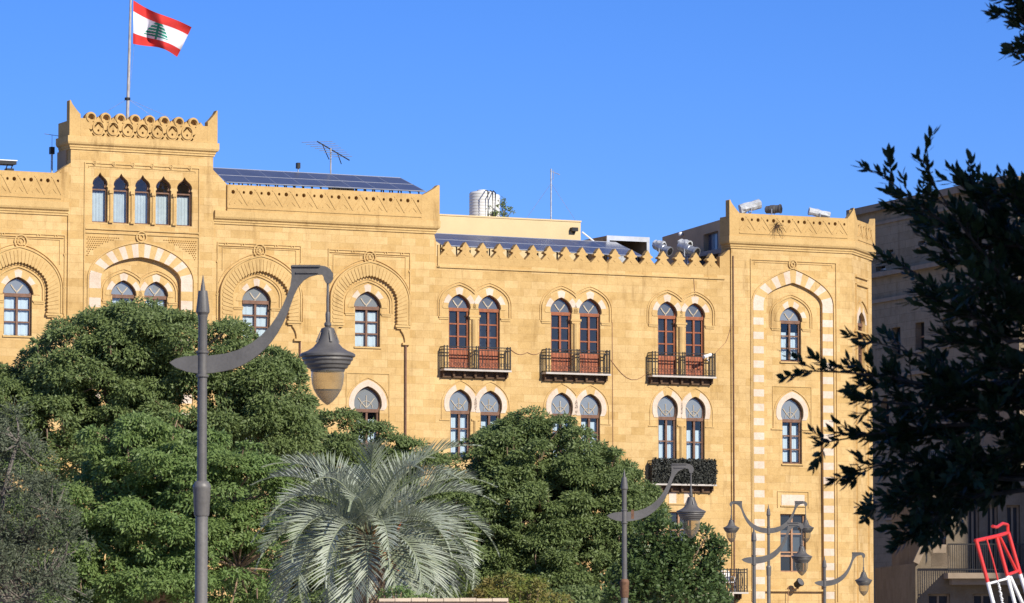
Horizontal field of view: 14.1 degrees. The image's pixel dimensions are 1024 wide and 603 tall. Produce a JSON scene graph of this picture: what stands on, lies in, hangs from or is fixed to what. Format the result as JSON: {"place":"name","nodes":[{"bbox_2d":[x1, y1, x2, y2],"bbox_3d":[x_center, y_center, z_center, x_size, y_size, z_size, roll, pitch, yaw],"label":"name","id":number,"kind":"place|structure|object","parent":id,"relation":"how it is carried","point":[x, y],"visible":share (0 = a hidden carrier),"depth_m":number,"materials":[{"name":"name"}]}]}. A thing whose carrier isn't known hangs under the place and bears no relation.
{"place":"outdoors","nodes":[
{"label":"outdoors","id":0,"kind":"place"},
{"bbox_2d":[379,598,508,602],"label":"brick wall","id":1,"kind":"structure","parent":0,"point":[441,600],"depth_m":57.82,"materials":[{"name":"beige stone"}]},
{"bbox_2d":[0,0,1023,262],"label":"sky","id":2,"kind":"structure","parent":0,"point":[651,116],"materials":[{"name":"blue"}]},
{"bbox_2d":[723,570,734,591],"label":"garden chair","id":3,"kind":"object","parent":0,"point":[729,579],"visible":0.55,"depth_m":184.06,"materials":[{"name":"white plastic"}]},
{"bbox_2d":[846,175,1023,602],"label":"street block","id":4,"kind":"structure","parent":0,"point":[895,235],"depth_m":226.99,"materials":[{"name":"grey stone"}]},
{"bbox_2d":[889,328,901,357],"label":"window","id":5,"kind":"structure","parent":4,"relation":"in","point":[898,329],"depth_m":228.01,"materials":[{"name":"black glass"}]},
{"bbox_2d":[913,323,924,352],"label":"window","id":6,"kind":"structure","parent":4,"relation":"in","point":[922,324],"depth_m":225.25,"materials":[{"name":"black glass"}]},
{"bbox_2d":[875,482,1023,602],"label":"street house","id":7,"kind":"structure","parent":0,"point":[950,571],"depth_m":149.91,"materials":[{"name":"beige stone"}]},
{"bbox_2d":[928,594,948,602],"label":"window","id":8,"kind":"structure","parent":7,"relation":"in","point":[932,598],"depth_m":149.97,"materials":[{"name":"black glass"}]},
{"bbox_2d":[933,524,944,543],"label":"window","id":9,"kind":"structure","parent":7,"relation":"in","point":[943,540],"depth_m":150.12,"materials":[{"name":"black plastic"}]},
{"bbox_2d":[968,505,978,571],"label":"window","id":10,"kind":"structure","parent":7,"relation":"in","point":[972,516],"depth_m":150.16,"materials":[{"name":"black glass"}]},
{"bbox_2d":[973,594,990,602],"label":"window","id":11,"kind":"structure","parent":7,"relation":"in","point":[977,598],"depth_m":150.01,"materials":[{"name":"black glass"}]},
{"bbox_2d":[987,505,996,571],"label":"window","id":12,"kind":"structure","parent":7,"relation":"in","point":[991,513],"depth_m":150.19,"materials":[{"name":"black glass"}]},
{"bbox_2d":[1006,505,1018,571],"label":"window","id":13,"kind":"structure","parent":7,"relation":"in","point":[1012,511],"depth_m":150.27,"materials":[{"name":"black glass"}]},
{"bbox_2d":[1007,594,1021,602],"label":"window","id":14,"kind":"structure","parent":7,"relation":"in","point":[1009,600],"depth_m":150.08,"materials":[{"name":"black glass"}]},
{"label":"ground","id":15,"kind":"structure","parent":0,"visible":0},
{"bbox_2d":[0,395,95,602],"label":"olive tree","id":16,"kind":"object","parent":15,"relation":"on","point":[13,575],"visible":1,"depth_m":75.72,"materials":[{"name":"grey plant"}]},
{"bbox_2d":[0,409,306,602],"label":"leafy tree","id":17,"kind":"object","parent":15,"relation":"on","point":[123,517],"visible":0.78,"depth_m":87.16,"materials":[{"name":"green plant"}]},
{"bbox_2d":[0,295,331,509],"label":"leafy tree","id":18,"kind":"object","parent":15,"relation":"on","point":[128,352],"visible":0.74,"depth_m":99.09,"materials":[{"name":"green plant"}]},
{"bbox_2d":[170,265,354,602],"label":"street lamp","id":19,"kind":"object","parent":15,"relation":"on","point":[327,353],"visible":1,"depth_m":46.02,"materials":[{"name":"grey metal"}]},
{"bbox_2d":[226,392,489,602],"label":"leafy tree","id":20,"kind":"object","parent":15,"relation":"on","point":[336,443],"visible":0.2,"depth_m":107.33,"materials":[{"name":"green plant"}]},
{"bbox_2d":[250,437,499,602],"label":"feather palm","id":21,"kind":"object","parent":15,"relation":"on","point":[374,548],"visible":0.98,"depth_m":69.50,"materials":[{"name":"green plant"}]},
{"bbox_2d":[376,583,432,598],"bbox_3d":[-1.555,5.356,61.787,0.973,2.337,0.613,0,-5,0],"label":"bush","id":22,"kind":"object","parent":15,"relation":"on","point":[408,593],"visible":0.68,"depth_m":61.84,"materials":[{"name":"green plant"}]},
{"bbox_2d":[0,100,875,602],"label":"stone palace","id":23,"kind":"structure","parent":15,"relation":"on","point":[120,206],"depth_m":180.46,"materials":[{"name":"stone"}]},
{"bbox_2d":[0,159,16,170],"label":"roof floodlight","id":24,"kind":"object","parent":23,"relation":"on","point":[6,163],"visible":1,"depth_m":170.81,"materials":[{"name":"white metal"}]},
{"bbox_2d":[3,277,31,335],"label":"window","id":25,"kind":"structure","parent":23,"relation":"in","point":[17,308],"depth_m":170.82,"materials":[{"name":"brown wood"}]},
{"bbox_2d":[47,134,56,172],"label":"aerial mast","id":26,"kind":"object","parent":23,"relation":"on","point":[51,150],"visible":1,"depth_m":172.94,"materials":[{"name":"metal"}]},
{"bbox_2d":[92,173,106,222],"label":"window","id":27,"kind":"structure","parent":23,"relation":"in","point":[99,199],"depth_m":172.70,"materials":[{"name":"grey glass"}]},
{"bbox_2d":[113,175,127,223],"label":"window","id":28,"kind":"structure","parent":23,"relation":"in","point":[120,200],"depth_m":173.12,"materials":[{"name":"grey glass"}]},
{"bbox_2d":[111,281,134,302],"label":"window","id":29,"kind":"structure","parent":23,"relation":"in","point":[123,289],"depth_m":173.00,"materials":[{"name":"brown glass"}]},
{"bbox_2d":[106,0,169,118],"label":"flagpole","id":30,"kind":"object","parent":23,"relation":"on","point":[127,98],"visible":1,"depth_m":174.20,"materials":[{"name":"white metal"}]},
{"bbox_2d":[133,0,190,56],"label":"flag","id":31,"kind":"object","parent":30,"relation":"attached to","point":[154,29],"visible":1,"depth_m":174.77,"materials":[{"name":"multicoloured fabric"}]},
{"bbox_2d":[135,177,148,224],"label":"window","id":32,"kind":"structure","parent":23,"relation":"in","point":[141,201],"depth_m":173.55,"materials":[{"name":"grey glass"}]},
{"bbox_2d":[144,282,166,307],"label":"window","id":33,"kind":"structure","parent":23,"relation":"in","point":[155,289],"depth_m":173.68,"materials":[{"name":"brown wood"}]},
{"bbox_2d":[155,178,169,224],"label":"window","id":34,"kind":"structure","parent":23,"relation":"in","point":[162,202],"depth_m":173.93,"materials":[{"name":"grey glass"}]},
{"bbox_2d":[177,179,190,225],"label":"window","id":35,"kind":"structure","parent":23,"relation":"in","point":[183,203],"depth_m":174.35,"materials":[{"name":"grey wood"}]},
{"bbox_2d":[242,286,269,336],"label":"window","id":36,"kind":"structure","parent":23,"relation":"in","point":[256,314],"depth_m":175.51,"materials":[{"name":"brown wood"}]},
{"bbox_2d":[213,167,425,193],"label":"solar array","id":37,"kind":"object","parent":23,"relation":"on","point":[283,178],"visible":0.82,"depth_m":179.30,"materials":[{"name":"glass"}]},
{"bbox_2d":[302,141,351,173],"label":"tv aerial","id":38,"kind":"object","parent":23,"relation":"on","point":[331,152],"visible":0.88,"depth_m":182.16,"materials":[{"name":"white paint"}]},
{"bbox_2d":[354,292,379,346],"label":"window","id":39,"kind":"structure","parent":23,"relation":"in","point":[366,323],"depth_m":177.71,"materials":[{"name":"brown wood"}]},
{"bbox_2d":[354,387,379,448],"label":"window","id":40,"kind":"structure","parent":23,"relation":"in","point":[367,400],"depth_m":177.40,"materials":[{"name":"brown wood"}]},
{"bbox_2d":[448,294,468,368],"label":"window","id":41,"kind":"structure","parent":23,"relation":"in","point":[458,303],"depth_m":179.58,"materials":[{"name":"red wood"}]},
{"bbox_2d":[449,390,469,458],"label":"window","id":42,"kind":"structure","parent":23,"relation":"in","point":[459,403],"depth_m":179.36,"materials":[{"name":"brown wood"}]},
{"bbox_2d":[478,295,498,369],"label":"window","id":43,"kind":"structure","parent":23,"relation":"in","point":[488,304],"depth_m":180.29,"materials":[{"name":"red wood"}]},
{"bbox_2d":[479,391,500,427],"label":"window","id":44,"kind":"structure","parent":23,"relation":"in","point":[489,404],"depth_m":179.98,"materials":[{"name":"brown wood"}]},
{"bbox_2d":[436,214,581,259],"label":"roof room","id":45,"kind":"object","parent":23,"relation":"on","point":[506,226],"visible":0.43,"depth_m":188.02,"materials":[{"name":"beige paint"}]},
{"bbox_2d":[469,190,494,215],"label":"water tank","id":46,"kind":"object","parent":45,"relation":"on","point":[479,203],"visible":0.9,"depth_m":189.23,"materials":[{"name":"white plastic"}]},
{"bbox_2d":[485,190,495,216],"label":"water pipe","id":47,"kind":"object","parent":45,"relation":"on","point":[492,201],"visible":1,"depth_m":188.81,"materials":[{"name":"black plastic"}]},
{"bbox_2d":[496,194,499,216],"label":"water tank","id":48,"kind":"object","parent":45,"relation":"on","point":[497,202],"visible":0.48,"depth_m":190.67,"materials":[{"name":"white plastic"}]},
{"bbox_2d":[486,197,515,216],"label":"roof bush","id":49,"kind":"object","parent":45,"relation":"on","point":[503,212],"visible":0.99,"depth_m":189.26,"materials":[{"name":"green plant"}]},
{"bbox_2d":[528,169,573,218],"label":"aerial mast","id":50,"kind":"object","parent":45,"relation":"on","point":[551,185],"visible":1,"depth_m":190.76,"materials":[{"name":"metal"}]},
{"bbox_2d":[570,227,577,233],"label":"floodlight","id":51,"kind":"object","parent":45,"relation":"attached to","point":[574,229],"visible":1,"depth_m":189.24,"materials":[{"name":"black metal"}]},
{"bbox_2d":[434,233,641,260],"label":"solar array","id":52,"kind":"object","parent":23,"relation":"on","point":[523,243],"visible":0.77,"depth_m":184.44,"materials":[{"name":"glass"}]},
{"bbox_2d":[550,298,570,370],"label":"window","id":53,"kind":"structure","parent":23,"relation":"in","point":[559,308],"depth_m":181.74,"materials":[{"name":"red wood"}]},
{"bbox_2d":[551,393,570,452],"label":"window","id":54,"kind":"structure","parent":23,"relation":"in","point":[560,404],"depth_m":181.52,"materials":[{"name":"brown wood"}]},
{"bbox_2d":[579,299,599,373],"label":"window","id":55,"kind":"structure","parent":23,"relation":"in","point":[588,309],"depth_m":182.37,"materials":[{"name":"red wood"}]},
{"bbox_2d":[580,394,599,443],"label":"window","id":56,"kind":"structure","parent":23,"relation":"in","point":[589,405],"depth_m":182.14,"materials":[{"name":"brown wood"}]},
{"bbox_2d":[612,320,612,394],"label":"wall cable","id":57,"kind":"object","parent":23,"relation":"attached to","point":[612,357],"depth_m":182.57,"materials":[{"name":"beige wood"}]},
{"bbox_2d":[586,235,649,262],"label":"roof cabin","id":58,"kind":"object","parent":23,"relation":"on","point":[640,245],"visible":0.25,"depth_m":188.91,"materials":[{"name":"metal"}]},
{"bbox_2d":[652,240,666,251],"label":"roof floodlight","id":59,"kind":"object","parent":23,"relation":"on","point":[662,242],"visible":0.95,"depth_m":186.06,"materials":[{"name":"white metal"}]},
{"bbox_2d":[653,242,672,255],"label":"roof floodlight","id":60,"kind":"object","parent":23,"relation":"on","point":[659,247],"visible":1,"depth_m":185.62,"materials":[{"name":"metal"}]},
{"bbox_2d":[657,302,675,375],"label":"window","id":61,"kind":"structure","parent":23,"relation":"in","point":[666,311],"depth_m":184.07,"materials":[{"name":"red wood"}]},
{"bbox_2d":[657,395,675,483],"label":"window","id":62,"kind":"structure","parent":23,"relation":"in","point":[666,408],"depth_m":183.80,"materials":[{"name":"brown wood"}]},
{"bbox_2d":[669,512,689,540],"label":"window","id":63,"kind":"structure","parent":23,"relation":"in","point":[678,518],"depth_m":183.62,"materials":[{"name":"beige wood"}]},
{"bbox_2d":[651,457,717,484],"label":"ivy screen","id":64,"kind":"object","parent":23,"relation":"attached to","point":[702,471],"visible":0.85,"depth_m":183.28,"materials":[{"name":"green plant"}]},
{"bbox_2d":[678,239,692,263],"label":"roof floodlight","id":65,"kind":"object","parent":23,"relation":"on","point":[685,241],"visible":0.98,"depth_m":186.60,"materials":[{"name":"white metal"}]},
{"bbox_2d":[677,242,699,263],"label":"roof floodlight","id":66,"kind":"object","parent":23,"relation":"on","point":[687,248],"visible":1,"depth_m":186.21,"materials":[{"name":"metal"}]},
{"bbox_2d":[685,303,703,375],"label":"window","id":67,"kind":"structure","parent":23,"relation":"in","point":[693,312],"depth_m":184.65,"materials":[{"name":"red wood"}]},
{"bbox_2d":[685,397,703,483],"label":"window","id":68,"kind":"structure","parent":23,"relation":"in","point":[694,410],"depth_m":184.38,"materials":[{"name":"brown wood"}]},
{"bbox_2d":[702,353,711,360],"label":"security camera","id":69,"kind":"object","parent":23,"relation":"attached to","point":[706,355],"visible":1,"depth_m":184.05,"materials":[{"name":"white plastic"}]},
{"bbox_2d":[662,220,828,264],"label":"roof block","id":70,"kind":"structure","parent":23,"relation":"on","point":[705,237],"depth_m":190.19,"materials":[{"name":"brown paint"}]},
{"bbox_2d":[709,232,717,257],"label":"window","id":71,"kind":"structure","parent":70,"relation":"in","point":[713,238],"depth_m":189.12,"materials":[{"name":"blue glass"}]},
{"bbox_2d":[738,199,761,213],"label":"roof floodlight","id":72,"kind":"object","parent":23,"relation":"on","point":[751,206],"visible":1,"depth_m":187.33,"materials":[{"name":"white metal"}]},
{"bbox_2d":[765,204,781,214],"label":"roof floodlight","id":73,"kind":"object","parent":23,"relation":"on","point":[772,209],"visible":1,"depth_m":187.85,"materials":[{"name":"grey paint"}]},
{"bbox_2d":[772,222,785,237],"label":"dry weed","id":74,"kind":"object","parent":23,"relation":"on","point":[776,225],"visible":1,"depth_m":186.35,"materials":[{"name":"brown plant"}]},
{"bbox_2d":[780,307,800,361],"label":"window","id":75,"kind":"structure","parent":23,"relation":"in","point":[789,316],"depth_m":186.96,"materials":[{"name":"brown wood"}]},
{"bbox_2d":[781,398,801,463],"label":"window","id":76,"kind":"structure","parent":23,"relation":"in","point":[791,412],"depth_m":186.64,"materials":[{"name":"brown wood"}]},
{"bbox_2d":[780,514,804,571],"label":"window","id":77,"kind":"structure","parent":23,"relation":"in","point":[795,535],"depth_m":186.24,"materials":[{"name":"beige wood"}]},
{"bbox_2d":[788,578,803,597],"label":"wall spotlight","id":78,"kind":"object","parent":23,"relation":"attached to","point":[798,582],"depth_m":185.34,"materials":[{"name":"black metal"}]},
{"bbox_2d":[808,207,830,217],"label":"roof floodlight","id":79,"kind":"object","parent":23,"relation":"on","point":[816,212],"visible":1,"depth_m":188.70,"materials":[{"name":"white metal"}]},
{"bbox_2d":[858,315,862,363],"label":"window","id":80,"kind":"structure","parent":23,"relation":"in","point":[860,324],"depth_m":190.05,"materials":[{"name":"brown wood"}]},
{"bbox_2d":[463,569,575,602],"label":"flowering bush","id":81,"kind":"object","parent":15,"relation":"on","point":[534,590],"visible":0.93,"depth_m":69.64,"materials":[{"name":"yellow plant"}]},
{"bbox_2d":[432,405,672,602],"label":"leafy tree","id":82,"kind":"object","parent":15,"relation":"on","point":[554,502],"visible":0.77,"depth_m":110.77,"materials":[{"name":"green plant"}]},
{"bbox_2d":[520,582,666,602],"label":"bush","id":83,"kind":"object","parent":15,"relation":"on","point":[584,594],"visible":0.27,"depth_m":105.07,"materials":[{"name":"green plant"}]},
{"bbox_2d":[607,463,705,602],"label":"street lamp","id":84,"kind":"object","parent":15,"relation":"on","point":[690,510],"visible":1,"depth_m":86.38,"materials":[{"name":"grey metal"}]},
{"bbox_2d":[599,507,737,602],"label":"tall shrub","id":85,"kind":"object","parent":15,"relation":"on","point":[672,573],"visible":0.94,"depth_m":99.52,"materials":[{"name":"green plant"}]},
{"bbox_2d":[723,501,813,602],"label":"street lamp","id":86,"kind":"object","parent":15,"relation":"on","point":[731,527],"visible":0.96,"depth_m":154.76,"materials":[{"name":"grey metal"}]},
{"bbox_2d":[742,522,811,602],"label":"street lamp","id":87,"kind":"object","parent":15,"relation":"on","point":[801,555],"visible":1,"depth_m":120.75,"materials":[{"name":"grey metal"}]},
{"bbox_2d":[815,552,871,602],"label":"street lamp","id":88,"kind":"object","parent":15,"relation":"on","point":[863,579],"visible":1,"depth_m":147.64,"materials":[{"name":"grey metal"}]},
{"bbox_2d":[776,0,1023,562],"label":"broadleaf tree","id":89,"kind":"object","parent":15,"relation":"on","point":[959,482],"visible":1,"depth_m":28.75,"materials":[{"name":"green plant"}]},
{"bbox_2d":[974,522,1023,602],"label":"steel frame","id":90,"kind":"object","parent":15,"relation":"on","point":[1015,565],"visible":1,"depth_m":56.37,"materials":[{"name":"red paint"}]}
]}

